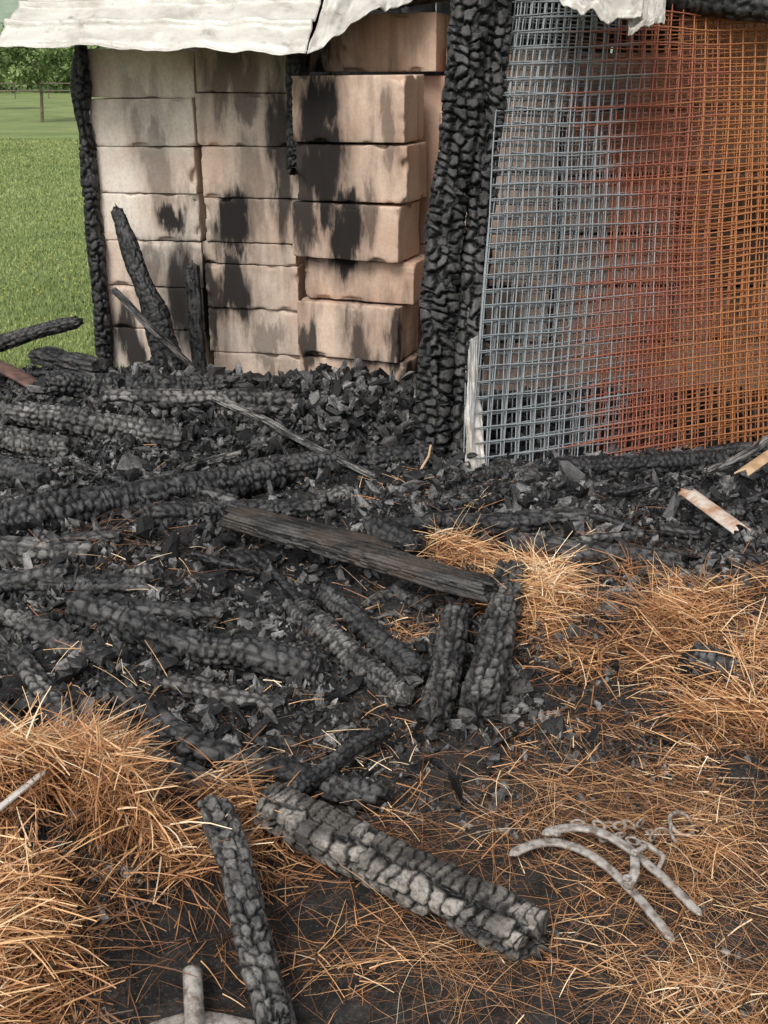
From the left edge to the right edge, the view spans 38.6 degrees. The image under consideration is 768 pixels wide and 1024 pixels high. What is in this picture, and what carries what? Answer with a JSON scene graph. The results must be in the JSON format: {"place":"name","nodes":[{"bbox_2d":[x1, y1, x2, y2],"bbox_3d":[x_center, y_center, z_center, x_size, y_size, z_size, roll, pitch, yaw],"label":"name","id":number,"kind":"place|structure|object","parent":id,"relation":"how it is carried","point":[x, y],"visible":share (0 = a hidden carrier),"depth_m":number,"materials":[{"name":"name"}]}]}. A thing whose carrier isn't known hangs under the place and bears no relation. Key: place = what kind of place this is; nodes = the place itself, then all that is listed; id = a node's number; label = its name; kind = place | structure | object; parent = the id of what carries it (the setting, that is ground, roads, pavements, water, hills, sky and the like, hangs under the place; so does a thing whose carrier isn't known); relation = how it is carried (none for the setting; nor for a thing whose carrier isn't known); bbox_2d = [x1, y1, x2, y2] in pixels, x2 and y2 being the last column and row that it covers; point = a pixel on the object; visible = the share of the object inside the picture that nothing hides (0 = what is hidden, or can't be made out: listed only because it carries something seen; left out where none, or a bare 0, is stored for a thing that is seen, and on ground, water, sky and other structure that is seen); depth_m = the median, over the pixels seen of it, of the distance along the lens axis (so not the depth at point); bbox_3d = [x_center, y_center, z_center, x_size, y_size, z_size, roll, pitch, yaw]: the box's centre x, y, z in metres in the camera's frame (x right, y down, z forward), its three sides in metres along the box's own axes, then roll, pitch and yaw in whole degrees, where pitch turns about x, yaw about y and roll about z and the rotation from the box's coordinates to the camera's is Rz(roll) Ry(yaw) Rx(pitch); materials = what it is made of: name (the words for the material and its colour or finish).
{"place":"outdoors","nodes":[
{"label":"outdoors","id":0,"kind":"place"},
{"bbox_2d":[0,137,125,368],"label":"meadow grass","id":1,"kind":"structure","parent":0,"point":[52,155],"depth_m":11.91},
{"bbox_2d":[223,548,291,565],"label":"charred log","id":2,"kind":"object","parent":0,"point":[246,554],"visible":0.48,"depth_m":3.85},
{"bbox_2d":[0,0,612,72],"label":"wooded hill","id":3,"kind":"structure","parent":0,"point":[8,8],"depth_m":257.88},
{"bbox_2d":[283,724,394,793],"bbox_3d":[-0.138,0.640,2.757,0.067,0.065,0.515,18,28,38],"label":"charred log","id":4,"kind":"object","parent":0,"point":[344,754],"visible":0.77,"depth_m":2.76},
{"bbox_2d":[0,84,767,1023],"bbox_3d":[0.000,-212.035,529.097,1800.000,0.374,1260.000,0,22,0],"label":"ground","id":5,"kind":"structure","parent":0,"point":[20,114],"depth_m":2.52,"materials":[{"name":"soil"}]},
{"bbox_2d":[0,47,15,71],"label":"tree","id":6,"kind":"object","parent":5,"relation":"on","point":[2,65],"visible":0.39,"depth_m":48.12,"materials":[{"name":"green plant"}]},
{"bbox_2d":[0,491,26,502],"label":"charred log","id":7,"kind":"object","parent":5,"relation":"on","point":[6,497],"visible":0.24,"depth_m":4.36,"materials":[{"name":"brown wood"}]},
{"bbox_2d":[0,694,33,774],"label":"charred log","id":8,"kind":"object","parent":5,"relation":"on","point":[3,703],"visible":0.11,"depth_m":2.69,"materials":[{"name":"brown wood"}]},
{"bbox_2d":[0,455,59,491],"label":"charred log","id":9,"kind":"object","parent":5,"relation":"on","point":[27,475],"visible":0.72,"depth_m":4.41,"materials":[{"name":"brown wood"}]},
{"bbox_2d":[0,81,69,98],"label":"wooden fence","id":10,"kind":"object","parent":5,"relation":"on","point":[47,83],"visible":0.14,"depth_m":65.27,"materials":[{"name":"brown wood"}]},
{"bbox_2d":[0,22,70,121],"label":"tree","id":11,"kind":"object","parent":5,"relation":"on","point":[38,69],"visible":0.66,"depth_m":37.15,"materials":[{"name":"green plant"}]},
{"bbox_2d":[3,643,75,735],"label":"charred log","id":12,"kind":"object","parent":5,"relation":"on","point":[25,664],"visible":0.73,"depth_m":3.05,"materials":[{"name":"brown wood"}]},
{"bbox_2d":[0,424,79,457],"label":"charred log","id":13,"kind":"object","parent":5,"relation":"on","point":[17,440],"visible":0.84,"depth_m":4.76,"materials":[{"name":"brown wood"}]},
{"bbox_2d":[0,315,83,351],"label":"charred branch","id":14,"kind":"object","parent":5,"relation":"on","point":[15,338],"visible":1,"depth_m":5.64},
{"bbox_2d":[22,455,70,467],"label":"charred log","id":15,"kind":"object","parent":5,"relation":"on","point":[44,462],"visible":0.35,"depth_m":4.61,"materials":[{"name":"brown wood"}]},
{"bbox_2d":[0,535,99,565],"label":"charred log","id":16,"kind":"object","parent":5,"relation":"on","point":[14,548],"visible":0.75,"depth_m":3.66,"materials":[{"name":"brown wood"}]},
{"bbox_2d":[0,600,105,658],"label":"charred log","id":17,"kind":"object","parent":5,"relation":"on","point":[47,632],"visible":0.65,"depth_m":3.25,"materials":[{"name":"black wood"}]},
{"bbox_2d":[0,45,110,92],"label":"distant trees","id":18,"kind":"object","parent":5,"relation":"on","point":[63,73],"visible":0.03,"depth_m":82.03,"materials":[{"name":"green plant"}]},
{"bbox_2d":[0,570,159,598],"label":"charred log","id":19,"kind":"object","parent":5,"relation":"on","point":[122,583],"visible":0.56,"depth_m":3.50,"materials":[{"name":"brown wood"}]},
{"bbox_2d":[60,529,125,543],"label":"charred log","id":20,"kind":"object","parent":5,"relation":"on","point":[112,536],"visible":0.78,"depth_m":3.75,"materials":[{"name":"brown wood"}]},
{"bbox_2d":[72,459,129,484],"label":"charred log","id":21,"kind":"object","parent":5,"relation":"on","point":[88,468],"visible":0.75,"depth_m":4.50,"materials":[{"name":"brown wood"}]},
{"bbox_2d":[123,646,138,720],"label":"charred log","id":22,"kind":"object","parent":5,"relation":"on","point":[134,675],"visible":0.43,"depth_m":3.10,"materials":[{"name":"black wood"}]},
{"bbox_2d":[125,374,158,389],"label":"charred log","id":23,"kind":"object","parent":5,"relation":"on","point":[141,386],"visible":0.31,"depth_m":5.24,"materials":[{"name":"black wood"}]},
{"bbox_2d":[0,457,286,533],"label":"charred log","id":24,"kind":"object","parent":5,"relation":"on","point":[243,479],"visible":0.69,"depth_m":4.15,"materials":[{"name":"brown wood"}]},
{"bbox_2d":[123,561,166,584],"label":"charred log","id":25,"kind":"object","parent":5,"relation":"on","point":[157,570],"visible":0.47,"depth_m":3.55,"materials":[{"name":"brown wood"}]},
{"bbox_2d":[43,704,247,798],"bbox_3d":[-0.628,0.618,2.815,0.682,0.114,0.093,12,25,27],"label":"charred log","id":26,"kind":"object","parent":5,"relation":"on","point":[190,765],"visible":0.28,"depth_m":2.75,"materials":[{"name":"brown wood"}]},
{"bbox_2d":[111,204,186,370],"bbox_3d":[-1.253,-1.079,5.872,0.498,1.075,0.166,12,25,26],"label":"charred stake","id":27,"kind":"object","parent":5,"relation":"on","point":[155,311],"visible":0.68,"depth_m":5.86,"materials":[{"name":"black wood"}]},
{"bbox_2d":[87,49,214,367],"bbox_3d":[-1.300,-1.699,6.341,0.620,1.800,0.329,4,22,9],"label":"concrete block stack","id":28,"kind":"object","parent":5,"relation":"on","point":[148,145],"visible":0.69,"depth_m":6.11,"materials":[{"name":"concrete"}]},
{"bbox_2d":[111,287,196,369],"bbox_3d":[-1.176,-0.925,5.755,0.520,0.477,0.056,6,23,15],"label":"wood splinter","id":29,"kind":"object","parent":5,"relation":"on","point":[152,329],"visible":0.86,"depth_m":5.74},
{"bbox_2d":[98,675,216,739],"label":"charred log","id":30,"kind":"object","parent":5,"relation":"on","point":[115,687],"visible":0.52,"depth_m":2.96,"materials":[{"name":"brown wood"}]},
{"bbox_2d":[151,448,185,464],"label":"charred log","id":31,"kind":"object","parent":5,"relation":"on","point":[177,458],"visible":0.49,"depth_m":4.70,"materials":[{"name":"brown wood"}]},
{"bbox_2d":[106,595,232,626],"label":"charred log","id":32,"kind":"object","parent":5,"relation":"on","point":[198,612],"visible":0.6,"depth_m":3.40,"materials":[{"name":"brown wood"}]},
{"bbox_2d":[0,684,354,1023],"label":"straw heap","id":33,"kind":"object","parent":5,"relation":"on","point":[93,775],"visible":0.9,"depth_m":2.28,"materials":[{"name":"plant"}]},
{"bbox_2d":[0,771,45,811],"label":"stick","id":34,"kind":"object","parent":33,"relation":"on","point":[13,796],"visible":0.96,"depth_m":2.23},
{"bbox_2d":[138,471,237,500],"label":"charred log","id":35,"kind":"object","parent":5,"relation":"on","point":[215,494],"visible":0.41,"depth_m":4.29,"materials":[{"name":"brown wood"}]},
{"bbox_2d":[176,517,203,526],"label":"charred log","id":36,"kind":"object","parent":5,"relation":"on","point":[180,522],"visible":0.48,"depth_m":4.01,"materials":[{"name":"brown wood"}]},
{"bbox_2d":[184,260,206,373],"bbox_3d":[-1.027,-0.988,6.032,0.103,0.776,0.102,0,22,0],"label":"charred stake","id":37,"kind":"object","parent":5,"relation":"on","point":[196,336],"visible":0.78,"depth_m":5.98,"materials":[{"name":"black wood"}]},
{"bbox_2d":[64,589,330,685],"bbox_3d":[-0.568,0.385,3.271,0.847,0.229,0.136,6,23,14],"label":"charred log","id":38,"kind":"object","parent":5,"relation":"on","point":[122,621],"visible":0.88,"depth_m":3.23,"materials":[{"name":"black wood"}]},
{"bbox_2d":[150,965,254,1023],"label":"iron bolt","id":39,"kind":"object","parent":5,"relation":"on","point":[193,1000],"visible":1,"depth_m":2.06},
{"bbox_2d":[160,673,283,713],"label":"charred log","id":40,"kind":"object","parent":5,"relation":"on","point":[224,695],"visible":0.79,"depth_m":3.07,"materials":[{"name":"brown wood"}]},
{"bbox_2d":[189,550,262,577],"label":"charred log","id":41,"kind":"object","parent":5,"relation":"on","point":[212,560],"visible":0.77,"depth_m":3.77,"materials":[{"name":"black wood"}]},
{"bbox_2d":[129,493,331,527],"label":"charred log","id":42,"kind":"object","parent":5,"relation":"on","point":[300,507],"visible":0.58,"depth_m":4.10,"materials":[{"name":"brown wood"}]},
{"bbox_2d":[214,404,278,419],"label":"charred log","id":43,"kind":"object","parent":5,"relation":"on","point":[221,415],"visible":0.41,"depth_m":5.07,"materials":[{"name":"brown wood"}]},
{"bbox_2d":[197,794,296,1023],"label":"charred log","id":44,"kind":"object","parent":5,"relation":"on","point":[269,995],"visible":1,"depth_m":2.18,"materials":[{"name":"black wood"}]},
{"bbox_2d":[195,48,308,375],"bbox_3d":[-0.705,-1.644,6.203,0.585,1.801,0.326,4,22,9],"label":"concrete block stack","id":45,"kind":"object","parent":5,"relation":"on","point":[255,274],"visible":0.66,"depth_m":6.04,"materials":[{"name":"concrete"}]},
{"bbox_2d":[233,584,283,615],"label":"charred log","id":46,"kind":"object","parent":5,"relation":"on","point":[275,607],"visible":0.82,"depth_m":3.55,"materials":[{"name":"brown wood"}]},
{"bbox_2d":[237,414,289,447],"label":"charred log","id":47,"kind":"object","parent":5,"relation":"on","point":[282,440],"visible":0.38,"depth_m":4.94,"materials":[{"name":"brown wood"}]},
{"bbox_2d":[171,731,392,813],"bbox_3d":[-0.265,0.653,2.764,0.602,0.116,0.078,7,23,17],"label":"charred log","id":48,"kind":"object","parent":5,"relation":"on","point":[343,789],"visible":0.79,"depth_m":2.74,"materials":[{"name":"brown wood"}]},
{"bbox_2d":[253,589,315,614],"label":"charred log","id":49,"kind":"object","parent":5,"relation":"on","point":[262,606],"visible":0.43,"depth_m":3.58,"materials":[{"name":"brown wood"}]},
{"bbox_2d":[212,396,376,478],"bbox_3d":[-0.431,-0.355,4.842,1.097,0.173,0.050,19,29,39],"label":"wood splinter","id":50,"kind":"object","parent":5,"relation":"on","point":[268,422],"visible":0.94,"depth_m":4.84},
{"bbox_2d":[321,482,355,505],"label":"charred log","id":51,"kind":"object","parent":5,"relation":"on","point":[346,489],"visible":0.36,"depth_m":4.38,"materials":[{"name":"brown wood"}]},
{"bbox_2d":[282,595,416,708],"bbox_3d":[-0.118,0.423,3.352,0.105,0.125,0.676,-14,26,-31],"label":"charred log","id":52,"kind":"object","parent":5,"relation":"on","point":[351,655],"visible":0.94,"depth_m":3.28,"materials":[{"name":"brown wood"}]},
{"bbox_2d":[251,556,309,600],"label":"charred log","id":53,"kind":"object","parent":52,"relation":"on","point":[286,586],"visible":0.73,"depth_m":3.69,"materials":[{"name":"brown wood"}]},
{"bbox_2d":[270,441,434,483],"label":"charred log","id":54,"kind":"object","parent":5,"relation":"on","point":[299,466],"visible":0.56,"depth_m":4.66,"materials":[{"name":"brown wood"}]},
{"bbox_2d":[291,74,426,381],"bbox_3d":[-0.112,-1.438,5.863,0.652,1.669,0.430,7,23,17],"label":"concrete block stack","id":55,"kind":"object","parent":5,"relation":"on","point":[362,163],"visible":0.88,"depth_m":5.65,"materials":[{"name":"concrete"}]},
{"bbox_2d":[219,506,498,602],"bbox_3d":[-0.105,0.134,3.743,1.068,0.138,0.106,11,24,24],"label":"charred plank","id":56,"kind":"object","parent":5,"relation":"on","point":[433,575],"visible":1,"depth_m":3.70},
{"bbox_2d":[85,350,657,503],"bbox_3d":[-0.076,-0.493,5.318,2.873,0.421,1.963,0,22,0],"label":"charcoal rubble","id":57,"kind":"object","parent":5,"relation":"on","point":[335,396],"visible":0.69,"depth_m":5.08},
{"bbox_2d":[96,388,297,411],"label":"charred log","id":58,"kind":"object","parent":57,"relation":"on","point":[165,398],"visible":0.78,"depth_m":5.11,"materials":[{"name":"brown wood"}]},
{"bbox_2d":[312,580,430,688],"bbox_3d":[-0.049,0.380,3.469,0.095,0.115,0.642,-13,26,-30],"label":"charred log","id":59,"kind":"object","parent":5,"relation":"on","point":[410,666],"visible":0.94,"depth_m":3.40,"materials":[{"name":"brown wood"}]},
{"bbox_2d":[306,12,449,348],"bbox_3d":[-0.001,-1.719,6.167,0.766,1.968,0.406,7,23,16],"label":"concrete block stack","id":60,"kind":"object","parent":5,"relation":"on","point":[398,42],"visible":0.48,"depth_m":5.69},
{"bbox_2d":[0,360,767,878],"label":"charcoal rubble","id":61,"kind":"object","parent":5,"relation":"on","point":[132,464],"visible":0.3,"depth_m":3.90,"materials":[{"name":"wood"}]},
{"bbox_2d":[0,360,37,393],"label":"scorched board","id":62,"kind":"object","parent":61,"relation":"on","point":[19,376],"visible":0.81,"depth_m":5.30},
{"bbox_2d":[0,563,74,596],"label":"charred log","id":63,"kind":"object","parent":61,"relation":"on","point":[30,578],"visible":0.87,"depth_m":3.51,"materials":[{"name":"black wood"}]},
{"bbox_2d":[27,346,110,372],"bbox_3d":[-1.588,-0.756,5.525,0.511,0.102,0.156,13,25,29],"label":"charred plank","id":64,"kind":"object","parent":61,"relation":"on","point":[48,356],"visible":0.91,"depth_m":5.46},
{"bbox_2d":[5,400,193,449],"bbox_3d":[-1.285,-0.386,4.914,0.926,0.173,0.138,5,23,13],"label":"charred log","id":65,"kind":"object","parent":61,"relation":"on","point":[80,422],"visible":0.94,"depth_m":4.86,"materials":[{"name":"brown wood"}]},
{"bbox_2d":[39,370,245,397],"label":"charred log","id":66,"kind":"object","parent":61,"relation":"on","point":[76,384],"visible":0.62,"depth_m":5.25,"materials":[{"name":"brown wood"}]},
{"bbox_2d":[180,440,268,471],"bbox_3d":[-0.672,-0.242,4.764,0.488,0.049,0.074,-18,28,-38],"label":"charred plank","id":67,"kind":"object","parent":61,"relation":"on","point":[190,466],"visible":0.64,"depth_m":4.71,"materials":[{"name":"brown wood"}]},
{"bbox_2d":[222,503,403,551],"bbox_3d":[-0.262,0.064,3.968,0.709,0.113,0.074,7,23,17],"label":"charred plank","id":68,"kind":"object","parent":61,"relation":"on","point":[374,539],"visible":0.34,"depth_m":3.94,"materials":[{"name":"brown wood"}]},
{"bbox_2d":[677,488,750,533],"bbox_3d":[1.265,-0.011,4.213,0.080,0.034,0.466,-4,22,-11],"label":"broken wooden board","id":69,"kind":"object","parent":61,"relation":"on","point":[716,513],"visible":1,"depth_m":4.18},
{"bbox_2d":[702,435,767,476],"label":"wood splinter","id":70,"kind":"object","parent":61,"relation":"on","point":[747,453],"visible":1,"depth_m":4.74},
{"bbox_2d":[734,450,767,475],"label":"broken wooden board","id":71,"kind":"object","parent":61,"relation":"on","point":[755,464],"visible":1,"depth_m":4.62,"materials":[{"name":"brown wood"}]},
{"bbox_2d":[0,0,767,457],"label":"burnt shed","id":72,"kind":"structure","parent":5,"relation":"on","point":[480,40],"depth_m":4.91,"materials":[{"name":"paint"}]},
{"bbox_2d":[0,438,767,1023],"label":"straw scatter","id":73,"kind":"object","parent":5,"relation":"on","point":[422,778],"visible":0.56,"depth_m":2.86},
{"bbox_2d":[0,497,767,1023],"bbox_3d":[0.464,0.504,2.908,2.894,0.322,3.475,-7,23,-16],"label":"straw","id":74,"kind":"object","parent":5,"relation":"on","point":[642,813],"visible":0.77,"depth_m":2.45,"materials":[{"name":"plant"}]},
{"bbox_2d":[2,568,767,1023],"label":"straw scatter","id":75,"kind":"object","parent":5,"relation":"on","point":[692,870],"visible":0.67,"depth_m":2.44,"materials":[{"name":"plant"}]},
{"bbox_2d":[362,579,417,613],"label":"charred log","id":76,"kind":"object","parent":5,"relation":"on","point":[371,600],"visible":0.51,"depth_m":3.71,"materials":[{"name":"brown wood"}]},
{"bbox_2d":[362,514,428,558],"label":"charred log","id":77,"kind":"object","parent":5,"relation":"on","point":[380,526],"visible":0.67,"depth_m":3.97,"materials":[{"name":"brown wood"}]},
{"bbox_2d":[247,782,556,964],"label":"charred beam","id":78,"kind":"structure","parent":5,"relation":"on","point":[408,877],"depth_m":2.36,"materials":[{"name":"wood"}]},
{"bbox_2d":[399,586,435,613],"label":"charred log","id":79,"kind":"object","parent":5,"relation":"on","point":[427,606],"visible":0.73,"depth_m":3.68,"materials":[{"name":"brown wood"}]},
{"bbox_2d":[387,510,453,530],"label":"charred log","id":80,"kind":"object","parent":5,"relation":"on","point":[416,523],"visible":0.55,"depth_m":4.13,"materials":[{"name":"brown wood"}]},
{"bbox_2d":[415,602,470,730],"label":"charred log","id":81,"kind":"object","parent":5,"relation":"on","point":[439,694],"visible":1,"depth_m":3.19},
{"bbox_2d":[433,638,475,664],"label":"charred log","id":82,"kind":"object","parent":5,"relation":"on","point":[470,647],"visible":0.17,"depth_m":3.37,"materials":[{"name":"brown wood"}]},
{"bbox_2d":[464,336,484,469],"bbox_3d":[0.393,-0.429,4.772,0.100,0.620,0.285,0,22,0],"label":"weathered wooden board","id":83,"kind":"object","parent":5,"relation":"on","point":[473,436],"visible":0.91,"depth_m":4.76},
{"bbox_2d":[460,564,495,573],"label":"charred log","id":84,"kind":"object","parent":5,"relation":"on","point":[467,567],"visible":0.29,"depth_m":3.92,"materials":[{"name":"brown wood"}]},
{"bbox_2d":[458,559,527,727],"bbox_3d":[0.350,0.381,3.391,0.125,0.176,0.884,5,23,12],"label":"charred log","id":85,"kind":"object","parent":5,"relation":"on","point":[484,685],"visible":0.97,"depth_m":3.23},
{"bbox_2d":[438,49,569,391],"bbox_3d":[0.610,-1.545,5.961,0.660,1.789,0.344,0,22,0],"label":"concrete block stack","id":86,"kind":"object","parent":5,"relation":"on","point":[503,313],"visible":0.11,"depth_m":5.83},
{"bbox_2d":[478,465,548,477],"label":"charred log","id":87,"kind":"object","parent":5,"relation":"on","point":[533,470],"visible":0.48,"depth_m":4.65,"materials":[{"name":"brown wood"}]},
{"bbox_2d":[438,507,589,537],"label":"charred log","id":88,"kind":"object","parent":5,"relation":"on","point":[531,520],"visible":0.77,"depth_m":4.21,"materials":[{"name":"black wood"}]},
{"bbox_2d":[355,501,767,812],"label":"straw heap","id":89,"kind":"object","parent":5,"relation":"on","point":[541,572],"visible":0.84,"depth_m":3.40,"materials":[{"name":"plant"}]},
{"bbox_2d":[678,641,767,699],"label":"charred log","id":90,"kind":"object","parent":89,"relation":"on","point":[711,659],"visible":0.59,"depth_m":3.13,"materials":[{"name":"black wood"}]},
{"bbox_2d":[719,625,767,658],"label":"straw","id":91,"kind":"object","parent":89,"relation":"on","point":[737,629],"visible":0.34,"depth_m":3.27,"materials":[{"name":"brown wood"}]},
{"bbox_2d":[498,531,689,568],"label":"charred log","id":92,"kind":"object","parent":5,"relation":"on","point":[555,542],"visible":0.6,"depth_m":4.01,"materials":[{"name":"brown wood"}]},
{"bbox_2d":[509,811,702,941],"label":"harness hames","id":93,"kind":"object","parent":5,"relation":"on","point":[626,882],"visible":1,"depth_m":2.49,"materials":[{"name":"metal"}]},
{"bbox_2d":[570,529,647,543],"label":"charred log","id":94,"kind":"object","parent":5,"relation":"on","point":[607,537],"visible":0.66,"depth_m":4.15,"materials":[{"name":"brown wood"}]},
{"bbox_2d":[581,508,642,531],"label":"charred log","id":95,"kind":"object","parent":94,"relation":"on","point":[600,518],"visible":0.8,"depth_m":4.25,"materials":[{"name":"black wood"}]},
{"bbox_2d":[463,0,767,466],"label":"welded wire","id":96,"kind":"object","parent":5,"relation":"on","point":[604,225],"visible":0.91,"depth_m":5.02,"materials":[{"name":"metal"}]},
{"bbox_2d":[547,53,691,390],"bbox_3d":[1.247,-1.552,6.003,0.655,1.768,0.318,-1,22,-3],"label":"concrete block stack","id":97,"kind":"object","parent":5,"relation":"on","point":[580,249],"visible":0.23,"depth_m":5.84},
{"bbox_2d":[611,482,656,496],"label":"charred log","id":98,"kind":"object","parent":5,"relation":"on","point":[631,490],"visible":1,"depth_m":4.53,"materials":[{"name":"brown wood"}]},
{"bbox_2d":[548,449,726,475],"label":"charred log","id":99,"kind":"object","parent":5,"relation":"on","point":[668,462],"visible":0.63,"depth_m":4.79,"materials":[{"name":"brown wood"}]},
{"bbox_2d":[655,523,704,539],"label":"charred log","id":100,"kind":"object","parent":5,"relation":"on","point":[668,530],"visible":1,"depth_m":4.17,"materials":[{"name":"brown wood"}]},
{"bbox_2d":[662,16,767,391],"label":"concrete block stack","id":101,"kind":"object","parent":5,"relation":"on","point":[740,203],"visible":0.17,"depth_m":5.84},
{"bbox_2d":[692,504,747,524],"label":"charred log","id":102,"kind":"object","parent":5,"relation":"on","point":[738,511],"visible":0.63,"depth_m":4.33,"materials":[{"name":"black wood"}]},
{"bbox_2d":[701,441,753,456],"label":"charred log","id":103,"kind":"object","parent":5,"relation":"on","point":[733,448],"visible":0.34,"depth_m":5.14,"materials":[{"name":"brown wood"}]},
{"bbox_2d":[745,489,767,501],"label":"charred log","id":104,"kind":"object","parent":5,"relation":"on","point":[758,494],"visible":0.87,"depth_m":4.51,"materials":[{"name":"black wood"}]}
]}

